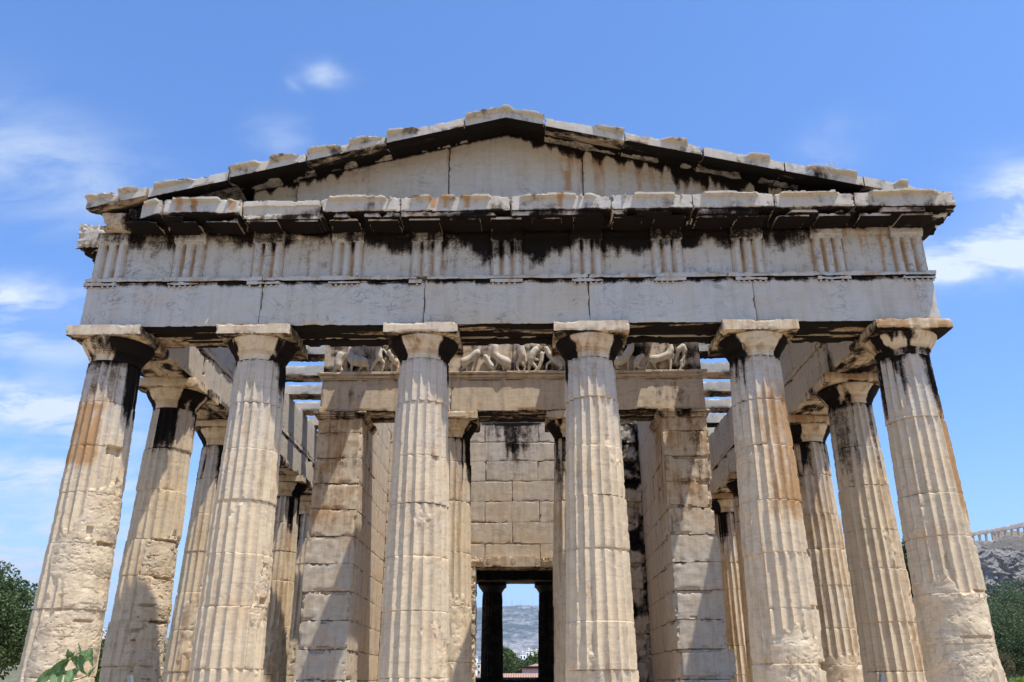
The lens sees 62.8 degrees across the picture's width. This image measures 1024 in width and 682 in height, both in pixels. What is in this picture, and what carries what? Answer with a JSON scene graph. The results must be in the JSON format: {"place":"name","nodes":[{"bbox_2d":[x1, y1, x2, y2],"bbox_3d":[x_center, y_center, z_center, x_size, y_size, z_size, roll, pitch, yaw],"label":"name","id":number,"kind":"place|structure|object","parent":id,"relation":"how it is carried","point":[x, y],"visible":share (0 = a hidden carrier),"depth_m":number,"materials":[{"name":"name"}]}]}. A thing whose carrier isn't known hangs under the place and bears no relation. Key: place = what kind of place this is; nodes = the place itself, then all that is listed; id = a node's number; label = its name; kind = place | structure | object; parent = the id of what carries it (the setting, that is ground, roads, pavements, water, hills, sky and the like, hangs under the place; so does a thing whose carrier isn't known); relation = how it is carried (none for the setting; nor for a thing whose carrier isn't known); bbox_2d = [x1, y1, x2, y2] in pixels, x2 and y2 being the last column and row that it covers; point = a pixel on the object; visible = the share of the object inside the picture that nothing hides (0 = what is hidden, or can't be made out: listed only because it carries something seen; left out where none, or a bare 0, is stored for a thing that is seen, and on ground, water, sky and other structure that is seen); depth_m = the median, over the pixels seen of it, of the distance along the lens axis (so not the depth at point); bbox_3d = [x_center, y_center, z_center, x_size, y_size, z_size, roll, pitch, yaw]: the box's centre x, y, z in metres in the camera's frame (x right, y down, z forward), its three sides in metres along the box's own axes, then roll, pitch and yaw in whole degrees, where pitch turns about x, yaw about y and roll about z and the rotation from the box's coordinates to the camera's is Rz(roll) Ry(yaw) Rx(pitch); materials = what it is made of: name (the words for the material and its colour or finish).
{"place":"outdoors","nodes":[
{"label":"outdoors","id":0,"kind":"place"},
{"bbox_2d":[0,638,167,681],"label":"hill","id":1,"kind":"structure","parent":0,"point":[11,677],"depth_m":337.28,"materials":[{"name":"green plant"}]},
{"bbox_2d":[477,661,480,676],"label":"town building","id":2,"kind":"structure","parent":0,"point":[479,669],"depth_m":473.14,"materials":[{"name":"white paint"}]},
{"bbox_2d":[475,605,538,661],"bbox_3d":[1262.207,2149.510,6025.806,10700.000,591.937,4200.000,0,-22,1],"label":"mountain","id":3,"kind":"structure","parent":0,"point":[520,628],"depth_m":5796.81,"materials":[{"name":"stone"}]},
{"bbox_2d":[16,104,1006,681],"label":"temple","id":4,"kind":"structure","parent":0,"point":[508,326],"depth_m":13.52,"materials":[{"name":"beige stone"}]},
{"bbox_2d":[0,0,1023,637],"label":"sky","id":5,"kind":"structure","parent":0,"point":[97,96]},
{"bbox_2d":[845,538,1023,676],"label":"cliff","id":6,"kind":"structure","parent":0,"point":[998,564],"depth_m":407.35,"materials":[{"name":"grey stone"}]},
{"bbox_2d":[971,522,1023,540],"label":"distant temple","id":7,"kind":"structure","parent":6,"relation":"on","point":[997,533],"depth_m":500.96,"materials":[{"name":"beige stone"}]},
{"bbox_2d":[977,535,1023,550],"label":"citadel wall","id":8,"kind":"structure","parent":6,"relation":"on","point":[1015,543],"depth_m":473.65,"materials":[{"name":"stone"}]},
{"bbox_3d":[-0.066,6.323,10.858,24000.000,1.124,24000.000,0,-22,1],"label":"ground","id":9,"kind":"structure","parent":0,"visible":0},
{"bbox_2d":[0,560,37,679],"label":"broadleaf tree","id":10,"kind":"object","parent":9,"relation":"on","point":[15,615],"visible":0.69,"depth_m":25.98,"materials":[{"name":"green plant"}]},
{"bbox_2d":[35,644,94,681],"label":"leafy sapling","id":11,"kind":"object","parent":9,"relation":"on","point":[56,672],"visible":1,"depth_m":3.97,"materials":[{"name":"green plant"}]},
{"bbox_2d":[94,638,104,681],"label":"broadleaf tree","id":12,"kind":"object","parent":9,"relation":"on","point":[96,677],"visible":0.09,"depth_m":31.35,"materials":[{"name":"green plant"}]},
{"bbox_2d":[127,675,133,681],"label":"barrier post","id":13,"kind":"object","parent":9,"relation":"on","point":[130,678],"visible":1,"depth_m":10.09,"materials":[{"name":"grey metal"}]},
{"bbox_2d":[162,638,168,680],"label":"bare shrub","id":14,"kind":"object","parent":9,"relation":"on","point":[164,658],"visible":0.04,"depth_m":35.25,"materials":[{"name":"plant"}]},
{"bbox_2d":[476,673,537,679],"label":"tiled house","id":15,"kind":"structure","parent":9,"relation":"on","point":[517,676],"depth_m":97.49,"materials":[{"name":"tile"}]},
{"bbox_2d":[503,646,518,672],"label":"courtyard tree","id":16,"kind":"object","parent":9,"relation":"on","point":[510,664],"visible":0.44,"depth_m":150.28,"materials":[{"name":"green plant"}]},
{"bbox_2d":[520,651,525,659],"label":"town building","id":17,"kind":"structure","parent":9,"relation":"on","point":[522,655],"depth_m":478.05,"materials":[{"name":"white paint"}]},
{"bbox_2d":[514,657,532,672],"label":"courtyard tree","id":18,"kind":"object","parent":9,"relation":"on","point":[526,662],"visible":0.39,"depth_m":155.90,"materials":[{"name":"green plant"}]},
{"bbox_2d":[520,664,537,672],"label":"pink house","id":19,"kind":"structure","parent":9,"relation":"on","point":[533,668],"depth_m":123.33,"materials":[{"name":"paint"}]},
{"bbox_2d":[526,648,532,657],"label":"town building","id":20,"kind":"structure","parent":9,"relation":"on","point":[528,651],"depth_m":483.41,"materials":[{"name":"white paint"}]},
{"bbox_2d":[527,650,537,663],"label":"courtyard tree","id":21,"kind":"object","parent":9,"relation":"on","point":[534,659],"visible":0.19,"depth_m":158.10,"materials":[{"name":"green plant"}]},
{"bbox_2d":[878,674,884,681],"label":"barrier post","id":22,"kind":"object","parent":9,"relation":"on","point":[881,677],"visible":1,"depth_m":9.94,"materials":[{"name":"grey metal"}]},
{"bbox_2d":[901,536,912,601],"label":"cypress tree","id":23,"kind":"object","parent":9,"relation":"on","point":[905,557],"visible":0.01,"depth_m":69.73,"materials":[{"name":"green plant"}]},
{"bbox_2d":[984,577,1023,680],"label":"scrub wood","id":24,"kind":"object","parent":9,"relation":"on","point":[994,586],"visible":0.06,"depth_m":365.12,"materials":[{"name":"green plant"}]},
{"bbox_2d":[987,583,1023,622],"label":"hillside tree","id":25,"kind":"object","parent":9,"relation":"on","point":[1016,601],"visible":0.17,"depth_m":102.62,"materials":[{"name":"green plant"}]},
{"bbox_2d":[987,581,1023,607],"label":"hillside tree","id":26,"kind":"object","parent":9,"relation":"on","point":[1004,592],"visible":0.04,"depth_m":109.29,"materials":[{"name":"green plant"}]},
{"bbox_2d":[988,602,1023,665],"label":"hillside tree","id":27,"kind":"object","parent":9,"relation":"on","point":[1004,641],"visible":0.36,"depth_m":88.11,"materials":[{"name":"green plant"}]},
{"bbox_2d":[997,649,1015,676],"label":"hillside tree","id":28,"kind":"object","parent":9,"relation":"on","point":[1006,660],"visible":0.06,"depth_m":83.56,"materials":[{"name":"plant"}]},
{"bbox_2d":[991,603,1023,630],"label":"hillside tree","id":29,"kind":"object","parent":9,"relation":"on","point":[1012,605],"visible":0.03,"depth_m":94.89,"materials":[{"name":"green plant"}]},
{"bbox_2d":[998,626,1023,676],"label":"hillside tree","id":30,"kind":"object","parent":9,"relation":"on","point":[1020,672],"visible":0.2,"depth_m":88.29,"materials":[{"name":"green plant"}]},
{"bbox_2d":[1007,675,1023,681],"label":"bush","id":31,"kind":"object","parent":9,"relation":"on","point":[1017,679],"visible":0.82,"depth_m":41.28,"materials":[{"name":"green plant"}]}
]}

